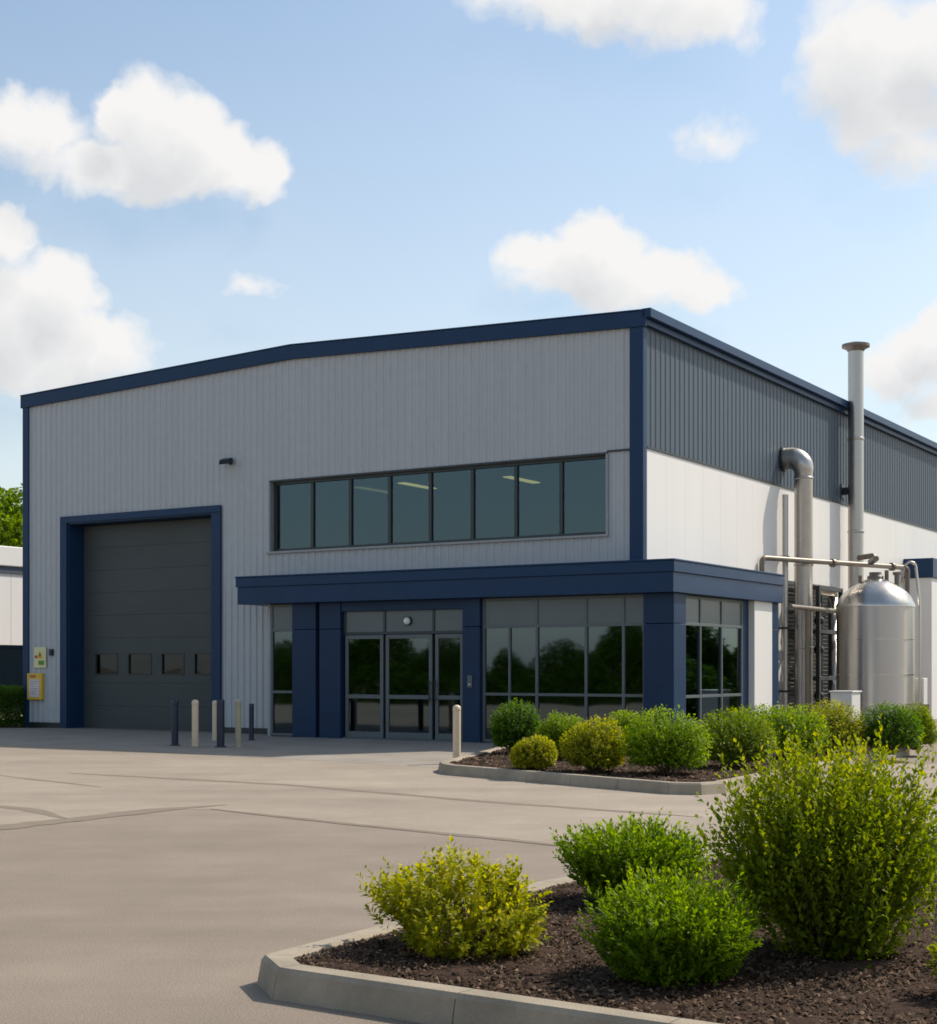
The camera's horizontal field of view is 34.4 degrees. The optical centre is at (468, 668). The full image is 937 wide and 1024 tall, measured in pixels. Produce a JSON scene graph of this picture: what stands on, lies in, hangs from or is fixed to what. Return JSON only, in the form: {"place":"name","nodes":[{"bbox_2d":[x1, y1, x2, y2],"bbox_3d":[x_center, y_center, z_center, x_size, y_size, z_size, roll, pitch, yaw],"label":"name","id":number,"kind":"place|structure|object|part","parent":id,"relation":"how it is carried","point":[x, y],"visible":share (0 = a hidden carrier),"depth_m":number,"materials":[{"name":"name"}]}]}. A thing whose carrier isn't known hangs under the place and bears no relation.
{"place":"outdoors","nodes":[
{"label":"outdoors","id":0,"kind":"place"},
{"bbox_2d":[0,715,936,1023],"bbox_3d":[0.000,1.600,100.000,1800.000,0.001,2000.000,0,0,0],"label":"ground","id":1,"kind":"structure","parent":0,"point":[182,917],"depth_m":10.30,"materials":[{"name":"concrete"}]},
{"bbox_2d":[0,483,22,547],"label":"tree","id":2,"kind":"object","parent":1,"relation":"on","point":[11,523],"visible":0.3,"depth_m":100.97,"materials":[{"name":"green plant"}]},
{"bbox_2d":[0,546,22,711],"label":"neighbour building","id":3,"kind":"structure","parent":1,"relation":"on","point":[11,615],"depth_m":55.01,"materials":[{"name":"white metal"}]},
{"bbox_2d":[0,727,499,767],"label":"apron","id":4,"kind":"object","parent":1,"relation":"on","point":[416,753],"visible":0.83,"depth_m":31.37,"materials":[{"name":"concrete"}]},
{"bbox_2d":[170,700,179,745],"bbox_3d":[-6.077,1.123,31.305,0.216,0.945,0.216,0,0,0],"label":"bollard","id":5,"kind":"object","parent":4,"relation":"on","point":[174,722],"visible":1,"depth_m":31.24,"materials":[{"name":"metal"}]},
{"bbox_2d":[190,700,199,746],"bbox_3d":[-5.545,1.113,30.685,0.204,0.965,0.204,0,0,0],"label":"bollard","id":6,"kind":"object","parent":4,"relation":"on","point":[195,723],"visible":1,"depth_m":30.63,"materials":[{"name":"beige metal"}]},
{"bbox_2d":[211,700,216,740],"bbox_3d":[-5.591,1.147,33.325,0.165,0.895,0.165,0,0,0],"label":"bollard","id":7,"kind":"object","parent":4,"relation":"on","point":[214,720],"visible":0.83,"depth_m":33.28,"materials":[{"name":"beige metal"}]},
{"bbox_2d":[215,700,226,746],"bbox_3d":[-5.030,1.113,30.685,0.240,0.965,0.240,0,0,0],"label":"bollard","id":8,"kind":"object","parent":4,"relation":"on","point":[220,723],"visible":1,"depth_m":30.61,"materials":[{"name":"metal"}]},
{"bbox_2d":[234,699,242,746],"bbox_3d":[-4.673,1.107,30.685,0.186,0.975,0.186,0,0,0],"label":"bollard","id":9,"kind":"object","parent":4,"relation":"on","point":[237,722],"visible":1,"depth_m":30.63,"materials":[{"name":"metal"}]},
{"bbox_2d":[248,704,254,739],"bbox_3d":[-4.835,1.188,33.687,0.165,0.815,0.165,0,0,0],"label":"bollard","id":10,"kind":"object","parent":4,"relation":"on","point":[251,721],"visible":1,"depth_m":33.64,"materials":[{"name":"metal"}]},
{"bbox_2d":[453,705,460,757],"bbox_3d":[-0.197,1.103,25.403,0.198,0.985,0.198,0,0,0],"label":"bollard","id":11,"kind":"object","parent":4,"relation":"on","point":[456,730],"visible":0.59,"depth_m":25.35,"materials":[{"name":"metal"}]},
{"bbox_2d":[0,744,936,856],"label":"concrete pad","id":12,"kind":"object","parent":1,"relation":"on","point":[123,793],"visible":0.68,"depth_m":19.19,"materials":[{"name":"beige concrete"}]},
{"bbox_2d":[0,773,693,849],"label":"tar seams","id":13,"kind":"object","parent":12,"relation":"on","point":[57,821],"visible":0.94,"depth_m":16.65,"materials":[{"name":"grey asphalt"}]},
{"bbox_2d":[20,307,936,742],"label":"factory building","id":14,"kind":"structure","parent":1,"relation":"on","point":[578,515],"depth_m":35.15,"materials":[{"name":"metal"}]},
{"bbox_2d":[27,673,43,699],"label":"notice cabinet","id":15,"kind":"object","parent":14,"relation":"attached to","point":[35,686],"visible":1,"depth_m":41.11,"materials":[{"name":"yellow"}]},
{"bbox_2d":[34,647,45,667],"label":"warning sign","id":16,"kind":"object","parent":14,"relation":"attached to","point":[39,657],"visible":1,"depth_m":41.12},
{"bbox_2d":[49,649,53,655],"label":"push button","id":17,"kind":"object","parent":14,"relation":"attached to","point":[51,652],"visible":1,"depth_m":40.87,"materials":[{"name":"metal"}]},
{"bbox_2d":[84,518,210,730],"bbox_3d":[-8.286,-1.125,39.726,5.020,5.447,0.092,0,0,32],"label":"roller door","id":18,"kind":"structure","parent":14,"relation":"in","point":[147,585],"depth_m":39.79,"materials":[{"name":"metal"}]},
{"bbox_2d":[219,458,232,464],"bbox_3d":[-5.976,-5.131,37.439,0.300,0.177,0.302,0,0,32],"label":"security light","id":19,"kind":"object","parent":14,"relation":"attached to","point":[228,461],"visible":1,"depth_m":37.34,"materials":[{"name":"metal"}]},
{"bbox_2d":[271,604,292,735],"bbox_3d":[-4.356,0.035,35.605,0.710,3.090,0.085,0,0,32],"label":"narrow window","id":20,"kind":"structure","parent":14,"relation":"in","point":[281,614],"depth_m":35.63,"materials":[{"name":"glass"}]},
{"bbox_2d":[403,617,411,624],"bbox_3d":[-1.375,-1.060,33.669,0.198,0.198,0.120,0,0,32],"label":"dome lamp","id":21,"kind":"object","parent":14,"relation":"attached to","point":[407,620],"visible":1,"depth_m":33.63,"materials":[{"name":"metal"}]},
{"bbox_2d":[386,634,432,739],"bbox_3d":[-1.339,0.405,33.694,1.250,2.330,0.136,0,0,32],"label":"entrance door","id":22,"kind":"structure","parent":14,"relation":"in","point":[409,657],"depth_m":33.72,"materials":[{"name":"glass"}]},
{"bbox_2d":[274,455,605,550],"bbox_3d":[-0.860,-3.700,34.634,9.155,1.700,0.100,0,0,32],"label":"ribbon window","id":23,"kind":"structure","parent":14,"relation":"in","point":[565,496],"depth_m":34.41,"materials":[{"name":"glass"}]},
{"bbox_2d":[434,634,461,740],"bbox_3d":[-0.428,0.405,33.127,0.740,2.330,0.136,0,0,32],"label":"entrance door","id":24,"kind":"structure","parent":14,"relation":"in","point":[448,647],"depth_m":33.19,"materials":[{"name":"glass"}]},
{"bbox_2d":[467,675,471,687],"bbox_3d":[0.026,0.280,32.703,0.120,0.260,0.034,0,0,32],"label":"intercom","id":25,"kind":"object","parent":14,"relation":"attached to","point":[469,681],"visible":1,"depth_m":32.70,"materials":[{"name":"metal"}]},
{"bbox_2d":[482,594,645,741],"bbox_3d":[1.964,0.035,31.680,3.870,3.090,0.085,0,0,32],"label":"corner window","id":26,"kind":"structure","parent":14,"relation":"in","point":[582,656],"depth_m":31.65,"materials":[{"name":"glass"}]},
{"bbox_2d":[686,595,742,741],"bbox_3d":[5.165,0.035,32.228,0.085,3.090,3.410,0,0,32],"label":"side window","id":27,"kind":"structure","parent":14,"relation":"in","point":[714,626],"depth_m":32.31,"materials":[{"name":"glass"}]},
{"bbox_2d":[779,494,789,712],"bbox_3d":[7.981,-1.400,38.306,0.255,6.000,0.180,0,0,32],"label":"downpipe","id":28,"kind":"object","parent":14,"relation":"attached to","point":[784,628],"visible":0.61,"depth_m":38.22,"materials":[{"name":"metal"}]},
{"bbox_2d":[779,446,813,714],"bbox_3d":[8.378,-2.039,38.482,0.800,7.278,0.636,0,0,32],"label":"exhaust duct","id":29,"kind":"object","parent":14,"relation":"attached to","point":[798,462],"visible":0.94,"depth_m":38.22,"materials":[{"name":"metal"}]},
{"bbox_2d":[759,555,909,594],"bbox_3d":[9.476,-0.705,38.803,5.813,4.210,0.220,0,0,-37],"label":"overhead pipe","id":30,"kind":"object","parent":14,"relation":"attached to","point":[835,562],"visible":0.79,"depth_m":38.68,"materials":[{"name":"silver metal"}]},
{"bbox_2d":[841,341,878,588],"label":"exhaust stack","id":31,"kind":"object","parent":14,"relation":"attached to","point":[854,490],"visible":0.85,"depth_m":42.30,"materials":[{"name":"metal"}]},
{"bbox_2d":[257,837,935,1023],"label":"kerb","id":32,"kind":"structure","parent":1,"relation":"on","point":[284,975],"depth_m":6.92,"materials":[{"name":"concrete"}]},
{"bbox_2d":[294,842,936,1023],"bbox_3d":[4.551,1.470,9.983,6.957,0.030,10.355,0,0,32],"label":"bed","id":33,"kind":"object","parent":1,"relation":"on","point":[909,1004],"visible":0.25,"depth_m":7.20,"materials":[{"name":"brown wood"}]},
{"bbox_2d":[355,835,552,961],"bbox_3d":[-0.014,1.186,7.918,0.986,0.607,1.100,0,0,-23],"label":"shrub","id":34,"kind":"object","parent":33,"relation":"on","point":[504,903],"visible":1,"depth_m":7.74,"materials":[{"name":"yellow plant"}]},
{"bbox_2d":[548,807,718,903],"bbox_3d":[1.055,1.183,9.533,1.012,0.612,0.952,0,0,34],"label":"shrub","id":35,"kind":"object","parent":33,"relation":"on","point":[592,861],"visible":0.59,"depth_m":9.36,"materials":[{"name":"green plant"}]},
{"bbox_2d":[573,856,766,989],"bbox_3d":[0.968,1.191,7.190,0.951,0.596,0.892,0,0,0],"label":"shrub","id":36,"kind":"object","parent":33,"relation":"on","point":[682,931],"visible":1,"depth_m":7.03,"materials":[{"name":"green plant"}]},
{"bbox_2d":[688,713,936,968],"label":"shrub","id":37,"kind":"object","parent":33,"relation":"on","point":[832,874],"visible":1,"depth_m":7.61,"materials":[{"name":"green plant"}]},
{"bbox_2d":[923,934,936,981],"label":"shrub","id":38,"kind":"object","parent":33,"relation":"on","point":[933,952],"visible":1,"depth_m":6.77,"materials":[{"name":"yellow plant"}]},
{"bbox_2d":[438,741,936,794],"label":"kerb","id":39,"kind":"structure","parent":1,"relation":"on","point":[446,767],"depth_m":20.68,"materials":[{"name":"concrete"}]},
{"bbox_2d":[450,736,936,781],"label":"bed","id":40,"kind":"object","parent":1,"relation":"on","point":[614,771],"visible":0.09,"depth_m":21.95,"materials":[{"name":"brown wood"}]},
{"bbox_2d":[489,697,541,752],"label":"shrub","id":41,"kind":"object","parent":40,"relation":"on","point":[509,731],"visible":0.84,"depth_m":25.94,"materials":[{"name":"green plant"}]},
{"bbox_2d":[509,734,557,769],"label":"shrub","id":42,"kind":"object","parent":40,"relation":"on","point":[537,752],"visible":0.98,"depth_m":21.76,"materials":[{"name":"yellow plant"}]},
{"bbox_2d":[535,710,584,759],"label":"shrub","id":43,"kind":"object","parent":40,"relation":"on","point":[556,731],"visible":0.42,"depth_m":24.20,"materials":[{"name":"green plant"}]},
{"bbox_2d":[558,714,626,771],"bbox_3d":[1.783,1.067,21.472,1.021,0.845,1.035,0,0,0],"label":"shrub","id":44,"kind":"object","parent":40,"relation":"on","point":[587,745],"visible":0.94,"depth_m":21.26,"materials":[{"name":"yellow plant"}]},
{"bbox_2d":[601,708,654,749],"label":"shrub","id":45,"kind":"object","parent":40,"relation":"on","point":[620,716],"visible":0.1,"depth_m":25.99,"materials":[{"name":"green plant"}]},
{"bbox_2d":[616,704,713,774],"bbox_3d":[2.725,0.988,21.022,1.392,1.004,1.191,0,0,0],"label":"shrub","id":46,"kind":"object","parent":40,"relation":"on","point":[673,743],"visible":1,"depth_m":20.77,"materials":[{"name":"green plant"}]},
{"bbox_2d":[694,706,779,767],"bbox_3d":[3.947,1.021,22.494,1.321,0.938,1.482,0,0,0],"label":"shrub","id":47,"kind":"object","parent":40,"relation":"on","point":[740,733],"visible":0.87,"depth_m":22.17,"materials":[{"name":"green plant"}]},
{"bbox_2d":[726,702,788,741],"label":"shrub","id":48,"kind":"object","parent":40,"relation":"on","point":[749,708],"visible":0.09,"depth_m":26.84,"materials":[{"name":"green plant"}]},
{"bbox_2d":[754,701,831,757],"bbox_3d":[5.238,1.011,24.553,1.294,0.957,1.233,0,0,0],"label":"shrub","id":49,"kind":"object","parent":40,"relation":"on","point":[781,715],"visible":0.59,"depth_m":24.36,"materials":[{"name":"green plant"}]},
{"bbox_2d":[786,702,843,726],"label":"shrub","id":50,"kind":"object","parent":40,"relation":"on","point":[810,709],"visible":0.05,"depth_m":27.52,"materials":[{"name":"green plant"}]},
{"bbox_2d":[801,698,866,752],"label":"shrub","id":51,"kind":"object","parent":40,"relation":"on","point":[848,725],"visible":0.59,"depth_m":25.89,"materials":[{"name":"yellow plant"}]},
{"bbox_2d":[856,700,925,754],"bbox_3d":[7.288,1.016,26.125,1.256,0.948,1.077,0,0,-25],"label":"shrub","id":52,"kind":"object","parent":40,"relation":"on","point":[904,735],"visible":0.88,"depth_m":25.91,"materials":[{"name":"green plant"}]},
{"bbox_2d":[893,700,936,749],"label":"shrub","id":53,"kind":"object","parent":40,"relation":"on","point":[930,737],"visible":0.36,"depth_m":27.48,"materials":[{"name":"green plant"}]},
{"bbox_2d":[788,585,842,720],"bbox_3d":[8.694,-0.284,38.650,0.758,3.768,4.440,0,0,32],"label":"pipe rack","id":54,"kind":"object","parent":1,"relation":"on","point":[833,594],"visible":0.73,"depth_m":38.84,"materials":[{"name":"metal"}]},
{"bbox_2d":[829,690,861,726],"bbox_3d":[8.675,1.055,34.806,0.560,1.090,0.700,0,0,32],"label":"electrical cabinet","id":55,"kind":"object","parent":1,"relation":"on","point":[852,698],"visible":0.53,"depth_m":34.55,"materials":[{"name":"metal"}]},
{"bbox_3d":[8.502,1.020,34.530,0.400,0.840,0.010,0,0,32],"label":"door","id":56,"kind":"part","parent":55,"relation":"part of","materials":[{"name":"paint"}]},
{"bbox_2d":[836,561,920,727],"bbox_3d":[10.148,-0.547,37.730,1.930,4.294,1.930,0,0,32],"label":"storage tank","id":57,"kind":"object","parent":1,"relation":"on","point":[875,637],"visible":0.87,"depth_m":36.95,"materials":[{"name":"metal"}]},
{"bbox_2d":[915,678,926,709],"bbox_3d":[11.334,0.920,38.268,0.460,1.360,0.370,0,0,32],"label":"meter box","id":58,"kind":"object","parent":1,"relation":"on","point":[923,690],"visible":0.34,"depth_m":38.07,"materials":[{"name":"paint"}]},
{"bbox_2d":[915,680,921,703],"bbox_3d":[11.238,0.590,38.115,0.360,0.580,0.009,0,0,32],"label":"door","id":59,"kind":"structure","parent":58,"relation":"in","point":[916,681],"depth_m":38.08,"materials":[{"name":"paint"}]},
{"label":"hedge bed","id":60,"kind":"structure","parent":1,"relation":"on","visible":0},
{"bbox_2d":[0,684,25,727],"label":"hedge","id":61,"kind":"object","parent":60,"relation":"on","point":[10,693],"visible":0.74,"depth_m":41.13,"materials":[{"name":"green plant"}]},
{"bbox_2d":[0,0,936,504],"label":"sky","id":62,"kind":"structure","parent":0,"point":[182,181],"materials":[{"name":"blue"}]}
]}

